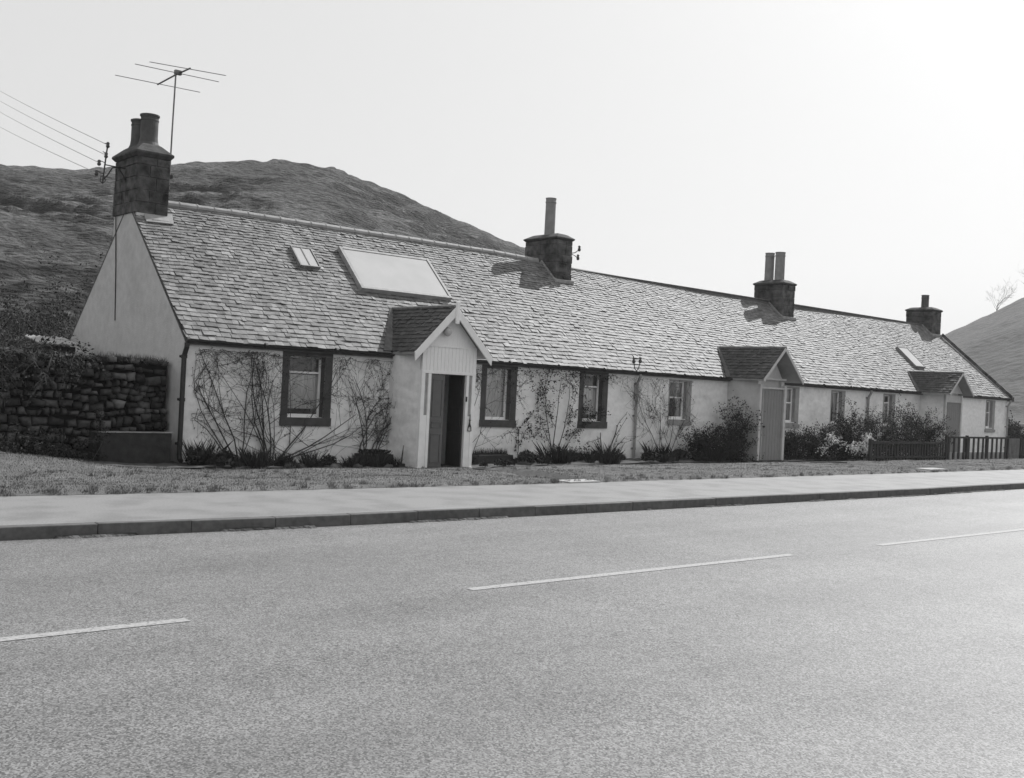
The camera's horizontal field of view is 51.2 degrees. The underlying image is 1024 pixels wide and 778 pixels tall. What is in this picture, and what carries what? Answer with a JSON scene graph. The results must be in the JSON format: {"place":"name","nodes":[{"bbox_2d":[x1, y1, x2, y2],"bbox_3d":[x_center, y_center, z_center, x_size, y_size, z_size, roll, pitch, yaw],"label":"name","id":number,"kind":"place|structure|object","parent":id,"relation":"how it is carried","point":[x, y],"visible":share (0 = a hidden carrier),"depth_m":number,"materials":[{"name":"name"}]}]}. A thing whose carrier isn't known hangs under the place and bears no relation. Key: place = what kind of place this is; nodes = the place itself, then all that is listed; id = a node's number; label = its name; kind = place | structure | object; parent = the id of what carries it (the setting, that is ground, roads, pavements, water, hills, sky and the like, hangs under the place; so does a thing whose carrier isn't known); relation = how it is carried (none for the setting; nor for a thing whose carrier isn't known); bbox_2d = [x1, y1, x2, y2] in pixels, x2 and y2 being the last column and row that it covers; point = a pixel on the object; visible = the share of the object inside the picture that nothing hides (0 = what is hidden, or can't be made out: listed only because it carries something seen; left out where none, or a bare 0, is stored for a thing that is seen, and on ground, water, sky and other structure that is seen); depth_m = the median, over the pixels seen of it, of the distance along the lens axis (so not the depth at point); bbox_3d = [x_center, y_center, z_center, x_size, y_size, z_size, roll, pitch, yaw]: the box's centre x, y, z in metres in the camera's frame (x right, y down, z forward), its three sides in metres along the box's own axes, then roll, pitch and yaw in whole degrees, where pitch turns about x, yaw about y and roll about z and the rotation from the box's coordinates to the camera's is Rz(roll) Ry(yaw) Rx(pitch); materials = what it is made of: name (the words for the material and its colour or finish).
{"place":"outdoors","nodes":[
{"label":"outdoors","id":0,"kind":"place"},
{"bbox_2d":[0,159,524,348],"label":"hill","id":1,"kind":"structure","parent":0,"point":[66,216],"depth_m":89.10,"materials":[{"name":"grey plant"}]},
{"bbox_2d":[0,489,1023,777],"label":"road","id":2,"kind":"structure","parent":0,"point":[842,643],"depth_m":7.42,"materials":[{"name":"asphalt"}]},
{"bbox_2d":[0,483,1023,540],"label":"kerb","id":3,"kind":"structure","parent":2,"relation":"on","point":[36,531],"depth_m":13.93,"materials":[{"name":"concrete"}]},
{"bbox_2d":[0,528,1023,640],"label":"line marking","id":4,"kind":"object","parent":2,"relation":"on","point":[27,636],"visible":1,"depth_m":10.00,"materials":[{"name":"paint"}]},
{"bbox_2d":[53,489,1008,538],"bbox_3d":[9.706,2.268,23.587,44.070,0.027,0.561,3,0,-41],"label":"kerb grit","id":5,"kind":"object","parent":2,"relation":"on","point":[241,529],"visible":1,"depth_m":13.88,"materials":[{"name":"gravel"}]},
{"bbox_2d":[0,469,1023,524],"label":"pavement","id":6,"kind":"structure","parent":0,"point":[43,509],"depth_m":15.66,"materials":[{"name":"concrete"}]},
{"bbox_2d":[0,450,1023,495],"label":"grass verge","id":7,"kind":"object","parent":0,"point":[559,476],"depth_m":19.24,"materials":[{"name":"plant"}]},
{"bbox_2d":[560,479,599,482],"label":"concrete slab","id":8,"kind":"structure","parent":7,"relation":"on","point":[581,481],"depth_m":19.70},
{"bbox_2d":[810,461,846,462],"bbox_3d":[9.477,2.174,31.661,1.367,0.059,0.309,3,0,-25],"label":"edging","id":9,"kind":"object","parent":7,"relation":"on","point":[826,461],"visible":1,"depth_m":31.62,"materials":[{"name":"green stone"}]},
{"bbox_2d":[868,439,945,460],"bbox_3d":[14.165,2.261,38.149,5.350,0.920,0.105,3,0,-42],"label":"picket fence","id":10,"kind":"object","parent":7,"relation":"on","point":[895,443],"visible":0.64,"depth_m":37.97,"materials":[{"name":"wood"}]},
{"bbox_2d":[915,468,947,469],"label":"concrete slab","id":11,"kind":"structure","parent":7,"relation":"on","point":[931,468],"depth_m":29.07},
{"bbox_2d":[944,435,1009,459],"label":"railing fence","id":12,"kind":"object","parent":7,"relation":"on","point":[966,453],"visible":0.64,"depth_m":41.66,"materials":[{"name":"grey paint"}]},
{"bbox_2d":[1008,438,1019,458],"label":"garden gate","id":13,"kind":"structure","parent":12,"relation":"attached to","point":[1014,443],"depth_m":43.94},
{"bbox_2d":[1019,437,1023,458],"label":"railing fence","id":14,"kind":"object","parent":7,"relation":"on","point":[1021,449],"visible":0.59,"depth_m":44.34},
{"bbox_2d":[0,0,1023,334],"label":"sky","id":15,"kind":"structure","parent":0,"point":[875,145],"materials":[{"name":"white"}]},
{"bbox_2d":[942,298,1023,422],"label":"hill","id":16,"kind":"structure","parent":0,"point":[992,345],"depth_m":172.62,"materials":[{"name":"grey plant"}]},
{"bbox_2d":[986,280,1016,310],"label":"bare tree","id":17,"kind":"object","parent":16,"relation":"on","point":[1002,296],"visible":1,"depth_m":296.30,"materials":[{"name":"grey plant"}]},
{"label":"ground","id":18,"kind":"structure","parent":0,"visible":0},
{"bbox_2d":[0,253,64,350],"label":"bush","id":19,"kind":"object","parent":18,"relation":"on","point":[24,330],"visible":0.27,"depth_m":23.26,"materials":[{"name":"grey plant"}]},
{"bbox_2d":[0,277,71,345],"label":"bush","id":20,"kind":"object","parent":18,"relation":"on","point":[56,318],"visible":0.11,"depth_m":31.01,"materials":[{"name":"grey plant"}]},
{"bbox_2d":[0,295,75,350],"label":"bush","id":21,"kind":"object","parent":18,"relation":"on","point":[21,341],"visible":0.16,"depth_m":26.76,"materials":[{"name":"grey plant"}]},
{"bbox_2d":[0,272,95,348],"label":"bush","id":22,"kind":"object","parent":18,"relation":"on","point":[54,335],"visible":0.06,"depth_m":27.81,"materials":[{"name":"grey plant"}]},
{"bbox_2d":[25,334,76,354],"bbox_3d":[-10.858,0.128,25.100,0.910,2.780,1.100,3,0,-42],"label":"lean to shed","id":23,"kind":"object","parent":18,"relation":"on","point":[51,339],"visible":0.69,"depth_m":24.93,"materials":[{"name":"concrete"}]},
{"bbox_2d":[0,238,102,349],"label":"bush","id":24,"kind":"object","parent":18,"relation":"on","point":[6,302],"visible":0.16,"depth_m":30.27,"materials":[{"name":"grey plant"}]},
{"bbox_2d":[0,346,168,457],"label":"drystone wall","id":25,"kind":"structure","parent":18,"relation":"on","point":[130,395],"depth_m":21.48,"materials":[{"name":"stone"}]},
{"bbox_2d":[0,335,84,407],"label":"bramble","id":26,"kind":"object","parent":25,"relation":"attached to","point":[9,354],"visible":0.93,"depth_m":20.00,"materials":[{"name":"grey plant"}]},
{"bbox_2d":[0,334,111,413],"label":"bramble","id":27,"kind":"object","parent":25,"relation":"attached to","point":[54,359],"visible":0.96,"depth_m":20.57,"materials":[{"name":"black plant"}]},
{"bbox_2d":[0,450,1017,468],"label":"flower bed","id":28,"kind":"object","parent":18,"relation":"on","point":[171,464],"visible":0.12,"depth_m":26.08,"materials":[{"name":"plant"}]},
{"bbox_2d":[0,403,116,460],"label":"bramble","id":29,"kind":"object","parent":28,"relation":"on","point":[34,443],"visible":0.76,"depth_m":20.29,"materials":[{"name":"black plant"}]},
{"bbox_2d":[87,431,172,463],"bbox_3d":[-7.753,1.262,21.675,1.490,0.825,0.655,3,0,-42],"label":"stone trough","id":30,"kind":"object","parent":28,"relation":"on","point":[151,447],"visible":0.55,"depth_m":21.41,"materials":[{"name":"stone"}]},
{"bbox_2d":[185,449,209,462],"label":"border plant","id":31,"kind":"object","parent":28,"relation":"on","point":[198,457],"visible":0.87,"depth_m":21.82,"materials":[{"name":"grey plant"}]},
{"bbox_2d":[175,437,234,464],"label":"border plant","id":32,"kind":"object","parent":28,"relation":"on","point":[210,450],"visible":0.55,"depth_m":21.95,"materials":[{"name":"grey plant"}]},
{"bbox_2d":[210,448,237,466],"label":"border plant","id":33,"kind":"object","parent":28,"relation":"on","point":[224,456],"visible":1,"depth_m":21.55,"materials":[{"name":"grey plant"}]},
{"bbox_2d":[231,458,245,466],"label":"border plant","id":34,"kind":"object","parent":28,"relation":"on","point":[239,463],"visible":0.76,"depth_m":21.75,"materials":[{"name":"grey plant"}]},
{"bbox_2d":[237,447,273,462],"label":"border plant","id":35,"kind":"object","parent":28,"relation":"on","point":[249,453],"visible":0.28,"depth_m":22.32,"materials":[{"name":"grey plant"}]},
{"bbox_2d":[233,445,283,468],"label":"border plant","id":36,"kind":"object","parent":28,"relation":"on","point":[256,464],"visible":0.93,"depth_m":22.02,"materials":[{"name":"grey plant"}]},
{"bbox_2d":[191,348,349,459],"bbox_3d":[-5.172,0.413,23.518,3.885,2.490,0.435,3,0,-42],"label":"climbing rose","id":37,"kind":"object","parent":28,"relation":"on","point":[260,373],"visible":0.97,"depth_m":23.20,"materials":[{"name":"grey plant"}]},
{"bbox_2d":[269,451,297,466],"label":"border plant","id":38,"kind":"object","parent":28,"relation":"on","point":[281,461],"visible":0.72,"depth_m":22.55,"materials":[{"name":"grey plant"}]},
{"bbox_2d":[283,459,298,467],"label":"border plant","id":39,"kind":"object","parent":28,"relation":"on","point":[292,462],"visible":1,"depth_m":22.39,"materials":[{"name":"grey plant"}]},
{"bbox_2d":[298,457,316,467],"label":"border plant","id":40,"kind":"object","parent":28,"relation":"on","point":[307,465],"visible":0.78,"depth_m":22.65,"materials":[{"name":"grey plant"}]},
{"bbox_2d":[295,450,326,463],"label":"border plant","id":41,"kind":"object","parent":28,"relation":"on","point":[307,456],"visible":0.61,"depth_m":23.26,"materials":[{"name":"grey plant"}]},
{"bbox_2d":[320,458,331,465],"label":"border plant","id":42,"kind":"object","parent":28,"relation":"on","point":[327,461],"visible":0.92,"depth_m":23.17,"materials":[{"name":"grey plant"}]},
{"bbox_2d":[322,454,336,462],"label":"border plant","id":43,"kind":"object","parent":28,"relation":"on","point":[333,459],"visible":0.73,"depth_m":23.86,"materials":[{"name":"grey plant"}]},
{"bbox_2d":[340,460,352,467],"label":"border plant","id":44,"kind":"object","parent":28,"relation":"on","point":[348,464],"visible":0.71,"depth_m":23.32,"materials":[{"name":"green plant"}]},
{"bbox_2d":[339,455,365,466],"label":"border plant","id":45,"kind":"object","parent":28,"relation":"on","point":[352,459],"visible":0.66,"depth_m":23.54,"materials":[{"name":"grey plant"}]},
{"bbox_2d":[352,453,370,466],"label":"border plant","id":46,"kind":"object","parent":28,"relation":"on","point":[363,463],"visible":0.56,"depth_m":23.75,"materials":[{"name":"grey plant"}]},
{"bbox_2d":[354,448,393,465],"bbox_3d":[-3.207,1.620,24.775,0.800,0.484,0.450,3,0,-42],"label":"stone planter","id":47,"kind":"object","parent":28,"relation":"on","point":[374,450],"visible":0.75,"depth_m":24.66,"materials":[{"name":"stone"}]},
{"bbox_2d":[361,450,394,466],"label":"border plant","id":48,"kind":"object","parent":28,"relation":"on","point":[374,459],"visible":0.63,"depth_m":23.97,"materials":[{"name":"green plant"}]},
{"bbox_2d":[372,460,386,467],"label":"border plant","id":49,"kind":"object","parent":28,"relation":"on","point":[379,465],"visible":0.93,"depth_m":23.78,"materials":[{"name":"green plant"}]},
{"bbox_2d":[384,456,402,467],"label":"border plant","id":50,"kind":"object","parent":28,"relation":"on","point":[393,462],"visible":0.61,"depth_m":24.35,"materials":[{"name":"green plant"}]},
{"bbox_2d":[472,446,512,463],"bbox_3d":[-0.544,1.725,27.091,1.160,0.540,0.470,3,0,-42],"label":"stone planter","id":51,"kind":"object","parent":28,"relation":"on","point":[491,457],"visible":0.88,"depth_m":26.86,"materials":[{"name":"stone"}]},
{"bbox_2d":[494,458,506,466],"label":"border plant","id":52,"kind":"object","parent":28,"relation":"on","point":[501,461],"visible":1,"depth_m":26.01,"materials":[{"name":"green plant"}]},
{"bbox_2d":[514,410,533,453],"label":"plant","id":53,"kind":"object","parent":28,"relation":"on","point":[519,427],"visible":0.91,"depth_m":28.46,"materials":[{"name":"grey plant"}]},
{"bbox_2d":[517,449,536,462],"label":"border plant","id":54,"kind":"object","parent":28,"relation":"on","point":[523,456],"visible":1,"depth_m":27.25,"materials":[{"name":"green plant"}]},
{"bbox_2d":[537,454,552,464],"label":"border plant","id":55,"kind":"object","parent":28,"relation":"on","point":[544,459],"visible":1,"depth_m":27.11,"materials":[{"name":"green plant"}]},
{"bbox_2d":[532,441,573,463],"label":"border plant","id":56,"kind":"object","parent":28,"relation":"on","point":[541,451],"visible":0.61,"depth_m":28.09,"materials":[{"name":"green plant"}]},
{"bbox_2d":[540,444,578,463],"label":"border plant","id":57,"kind":"object","parent":28,"relation":"on","point":[568,460],"visible":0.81,"depth_m":27.94,"materials":[{"name":"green plant"}]},
{"bbox_2d":[512,367,617,451],"bbox_3d":[1.544,0.717,29.502,4.231,2.606,0.629,3,0,-42],"label":"climbing shrub","id":58,"kind":"object","parent":28,"relation":"on","point":[550,414],"visible":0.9,"depth_m":29.27,"materials":[{"name":"grey plant"}]},
{"bbox_2d":[579,452,599,462],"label":"border plant","id":59,"kind":"object","parent":28,"relation":"on","point":[593,456],"visible":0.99,"depth_m":28.71,"materials":[{"name":"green plant"}]},
{"bbox_2d":[586,413,627,452],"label":"bare shrub","id":60,"kind":"object","parent":28,"relation":"on","point":[600,444],"visible":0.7,"depth_m":30.92,"materials":[{"name":"grey plant"}]},
{"bbox_2d":[590,441,625,460],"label":"border plant","id":61,"kind":"object","parent":28,"relation":"on","point":[614,449],"visible":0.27,"depth_m":30.06,"materials":[{"name":"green plant"}]},
{"bbox_2d":[593,446,623,464],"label":"border plant","id":62,"kind":"object","parent":28,"relation":"on","point":[607,460],"visible":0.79,"depth_m":28.72,"materials":[{"name":"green plant"}]},
{"bbox_2d":[640,449,660,460],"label":"border plant","id":63,"kind":"object","parent":28,"relation":"on","point":[651,455],"visible":1,"depth_m":29.98,"materials":[{"name":"grey plant"}]},
{"bbox_2d":[639,441,679,454],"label":"border plant","id":64,"kind":"object","parent":28,"relation":"on","point":[645,449],"visible":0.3,"depth_m":31.31,"materials":[{"name":"grey plant"}]},
{"bbox_2d":[657,452,675,461],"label":"border plant","id":65,"kind":"object","parent":28,"relation":"on","point":[664,458],"visible":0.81,"depth_m":30.49,"materials":[{"name":"grey plant"}]},
{"bbox_2d":[656,445,688,460],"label":"border plant","id":66,"kind":"object","parent":28,"relation":"on","point":[678,457],"visible":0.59,"depth_m":31.10,"materials":[{"name":"grey plant"}]},
{"bbox_2d":[672,448,688,459],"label":"border plant","id":67,"kind":"object","parent":28,"relation":"on","point":[684,456],"visible":0.55,"depth_m":31.37,"materials":[{"name":"grey plant"}]},
{"bbox_2d":[678,420,727,460],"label":"evergreen shrub","id":68,"kind":"object","parent":28,"relation":"on","point":[700,438],"visible":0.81,"depth_m":32.38,"materials":[{"name":"grey plant"}]},
{"bbox_2d":[689,443,728,461],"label":"border plant","id":69,"kind":"object","parent":28,"relation":"on","point":[719,456],"visible":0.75,"depth_m":32.11,"materials":[{"name":"black plant"}]},
{"bbox_2d":[708,421,758,461],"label":"evergreen shrub","id":70,"kind":"object","parent":28,"relation":"on","point":[733,454],"visible":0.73,"depth_m":32.65,"materials":[{"name":"black plant"}]},
{"bbox_2d":[711,390,765,458],"bbox_3d":[6.981,1.239,33.567,1.939,2.395,1.866,3,0,13],"label":"evergreen shrub","id":71,"kind":"object","parent":28,"relation":"on","point":[742,428],"visible":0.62,"depth_m":33.40,"materials":[{"name":"grey plant"}]},
{"bbox_2d":[784,422,827,459],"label":"evergreen shrub","id":72,"kind":"object","parent":28,"relation":"on","point":[793,444],"visible":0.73,"depth_m":35.38,"materials":[{"name":"grey plant"}]},
{"bbox_2d":[790,423,847,460],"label":"flowering shrub","id":73,"kind":"object","parent":28,"relation":"on","point":[819,453],"visible":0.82,"depth_m":36.05,"materials":[{"name":"grey plant"}]},
{"bbox_2d":[810,396,874,460],"bbox_3d":[11.734,1.462,37.117,3.227,2.454,1.656,3,0,-30],"label":"flowering shrub","id":74,"kind":"object","parent":28,"relation":"on","point":[853,444],"visible":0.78,"depth_m":36.87,"materials":[{"name":"grey plant"}]},
{"bbox_2d":[834,410,888,459],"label":"hedge shrub","id":75,"kind":"object","parent":28,"relation":"on","point":[875,427],"visible":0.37,"depth_m":37.83,"materials":[{"name":"grey plant"}]},
{"bbox_2d":[857,399,911,458],"bbox_3d":[13.405,1.529,38.727,1.956,2.408,2.366,3,0,16],"label":"hedge shrub","id":76,"kind":"object","parent":28,"relation":"on","point":[887,435],"visible":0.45,"depth_m":38.66,"materials":[{"name":"grey plant"}]},
{"bbox_2d":[875,395,923,458],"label":"hedge shrub","id":77,"kind":"object","parent":28,"relation":"on","point":[903,428],"visible":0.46,"depth_m":39.21,"materials":[{"name":"grey plant"}]},
{"bbox_2d":[886,406,937,458],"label":"hedge shrub","id":78,"kind":"object","parent":28,"relation":"on","point":[917,433],"visible":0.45,"depth_m":40.18,"materials":[{"name":"grey plant"}]},
{"bbox_2d":[902,413,959,458],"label":"hedge shrub","id":79,"kind":"object","parent":28,"relation":"on","point":[931,433],"visible":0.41,"depth_m":41.00,"materials":[{"name":"grey plant"}]},
{"bbox_2d":[69,113,1013,467],"bbox_3d":[6.170,-1.594,37.214,39.465,8.320,8.537,3,0,-42],"label":"cottage row","id":80,"kind":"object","parent":18,"relation":"on","point":[177,285],"visible":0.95,"depth_m":28.29,"materials":[{"name":"stone"}]},
{"bbox_2d":[94,142,125,183],"bbox_3d":[-9.217,-5.188,24.649,0.811,0.978,0.090,3,0,-42],"label":"insulator bracket","id":81,"kind":"object","parent":80,"relation":"attached to","point":[100,161],"visible":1,"depth_m":24.52,"materials":[{"name":"black metal"}]},
{"bbox_2d":[4,129,93,171],"bbox_3d":[-22.052,-11.414,46.000,0.013,11.688,50.266,3,0,-31],"label":"overhead wire","id":82,"kind":"object","parent":81,"relation":"attached to","point":[49,151],"visible":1,"depth_m":30.99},
{"bbox_2d":[2,113,96,161],"bbox_3d":[-22.052,-12.060,46.000,0.013,12.498,50.280,3,0,-31],"label":"overhead wire","id":83,"kind":"object","parent":81,"relation":"attached to","point":[53,140],"visible":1,"depth_m":30.57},
{"bbox_2d":[2,102,104,154],"bbox_3d":[-22.052,-12.534,46.000,0.013,13.044,50.250,3,0,-31],"label":"overhead wire","id":84,"kind":"object","parent":81,"relation":"attached to","point":[57,131],"visible":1,"depth_m":30.50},
{"bbox_2d":[2,92,104,143],"bbox_3d":[-22.052,-12.964,46.000,0.013,13.425,50.262,3,0,-31],"label":"overhead wire","id":85,"kind":"object","parent":81,"relation":"attached to","point":[57,120],"visible":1,"depth_m":30.36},
{"bbox_2d":[115,62,225,188],"bbox_3d":[-8.297,-6.192,25.784,2.095,2.861,2.073,3,0,-36],"label":"tv aerial","id":86,"kind":"object","parent":80,"relation":"attached to","point":[176,72],"visible":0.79,"depth_m":25.44,"materials":[{"name":"metal"}]},
{"bbox_2d":[189,348,314,459],"bbox_3d":[-5.532,0.393,23.193,3.034,2.506,0.425,3,0,-42],"label":"climbing rose","id":87,"kind":"object","parent":80,"relation":"attached to","point":[212,392],"visible":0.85,"depth_m":22.73,"materials":[{"name":"grey plant"}]},
{"bbox_2d":[279,351,332,425],"bbox_3d":[-4.732,-0.004,24.283,1.310,1.675,0.345,3,0,-42],"label":"window","id":88,"kind":"structure","parent":80,"relation":"in","point":[323,419],"depth_m":24.43,"materials":[{"name":"paint"}]},
{"bbox_2d":[238,354,390,460],"bbox_3d":[-4.084,0.488,24.501,4.653,2.469,0.376,3,0,-42],"label":"climbing rose","id":89,"kind":"object","parent":80,"relation":"attached to","point":[286,450],"visible":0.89,"depth_m":24.34,"materials":[{"name":"grey plant"}]},
{"bbox_2d":[308,356,489,451],"bbox_3d":[-2.535,0.539,25.865,5.899,2.499,0.428,3,0,-42],"label":"climbing honeysuckle","id":90,"kind":"object","parent":80,"relation":"attached to","point":[380,424],"visible":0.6,"depth_m":25.23,"materials":[{"name":"grey plant"}]},
{"bbox_2d":[479,365,517,427],"bbox_3d":[-0.434,0.179,28.114,1.250,1.640,0.343,3,0,-42],"label":"window","id":91,"kind":"structure","parent":80,"relation":"in","point":[505,412],"depth_m":28.30,"materials":[{"name":"paint"}]},
{"bbox_2d":[473,366,531,452],"bbox_3d":[-0.807,0.630,27.386,3.315,2.485,0.429,3,0,-42],"label":"climbing honeysuckle","id":92,"kind":"object","parent":80,"relation":"attached to","point":[511,383],"visible":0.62,"depth_m":27.76,"materials":[{"name":"grey plant"}]},
{"bbox_2d":[572,245,580,259],"bbox_3d":[1.989,-4.301,33.621,0.405,0.470,0.106,3,0,-31],"label":"insulator bracket","id":93,"kind":"object","parent":80,"relation":"attached to","point":[579,250],"visible":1,"depth_m":33.65,"materials":[{"name":"black metal"}]},
{"bbox_2d":[577,371,608,428],"bbox_3d":[2.225,0.297,30.485,1.180,1.630,0.343,3,0,-42],"label":"window","id":94,"kind":"structure","parent":80,"relation":"in","point":[601,391],"depth_m":30.66,"materials":[{"name":"paint"}]},
{"bbox_2d":[632,357,641,371],"bbox_3d":[3.645,-0.729,31.176,0.380,0.440,0.100,3,0,-42],"label":"insulator bracket","id":95,"kind":"object","parent":80,"relation":"attached to","point":[633,360],"visible":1,"depth_m":31.18,"materials":[{"name":"black metal"}]},
{"bbox_2d":[584,373,699,458],"bbox_3d":[3.870,0.868,31.594,5.456,2.489,0.415,3,0,-42],"label":"climbing rose","id":96,"kind":"object","parent":80,"relation":"attached to","point":[660,419],"visible":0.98,"depth_m":31.96,"materials":[{"name":"grey plant"}]},
{"bbox_2d":[666,379,691,424],"bbox_3d":[5.108,0.411,33.019,1.160,1.390,0.296,3,0,-42],"label":"window","id":97,"kind":"structure","parent":80,"relation":"in","point":[684,386],"depth_m":33.18,"materials":[{"name":"grey paint"}]},
{"bbox_2d":[785,386,799,427],"bbox_3d":[9.590,0.625,37.018,0.980,1.410,0.298,3,0,-42],"label":"window","id":98,"kind":"structure","parent":80,"relation":"in","point":[792,400],"depth_m":37.15,"materials":[{"name":"grey paint"}]},
{"bbox_2d":[829,390,845,428],"bbox_3d":[11.794,0.745,38.983,1.030,1.390,0.294,3,0,-42],"label":"window","id":99,"kind":"structure","parent":80,"relation":"in","point":[836,402],"depth_m":39.12,"materials":[{"name":"glass"}]},
{"bbox_2d":[882,394,895,429],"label":"window","id":100,"kind":"structure","parent":80,"relation":"in","point":[890,397],"depth_m":41.53,"materials":[{"name":"glass"}]},
{"bbox_2d":[984,400,994,431],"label":"window","id":101,"kind":"structure","parent":80,"relation":"in","point":[990,413],"depth_m":47.35,"materials":[{"name":"glass"}]},
{"bbox_2d":[1007,410,1019,450],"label":"bush","id":102,"kind":"object","parent":18,"relation":"on","point":[1013,425],"visible":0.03,"depth_m":49.66,"materials":[{"name":"grey plant"}]},
{"bbox_2d":[1007,419,1023,438],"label":"bush","id":103,"kind":"object","parent":18,"relation":"on","point":[1015,434],"visible":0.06,"depth_m":51.50,"materials":[{"name":"grey plant"}]},
{"bbox_2d":[1009,419,1023,438],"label":"bush","id":104,"kind":"object","parent":18,"relation":"on","point":[1022,434],"visible":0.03,"depth_m":53.82,"materials":[{"name":"grey plant"}]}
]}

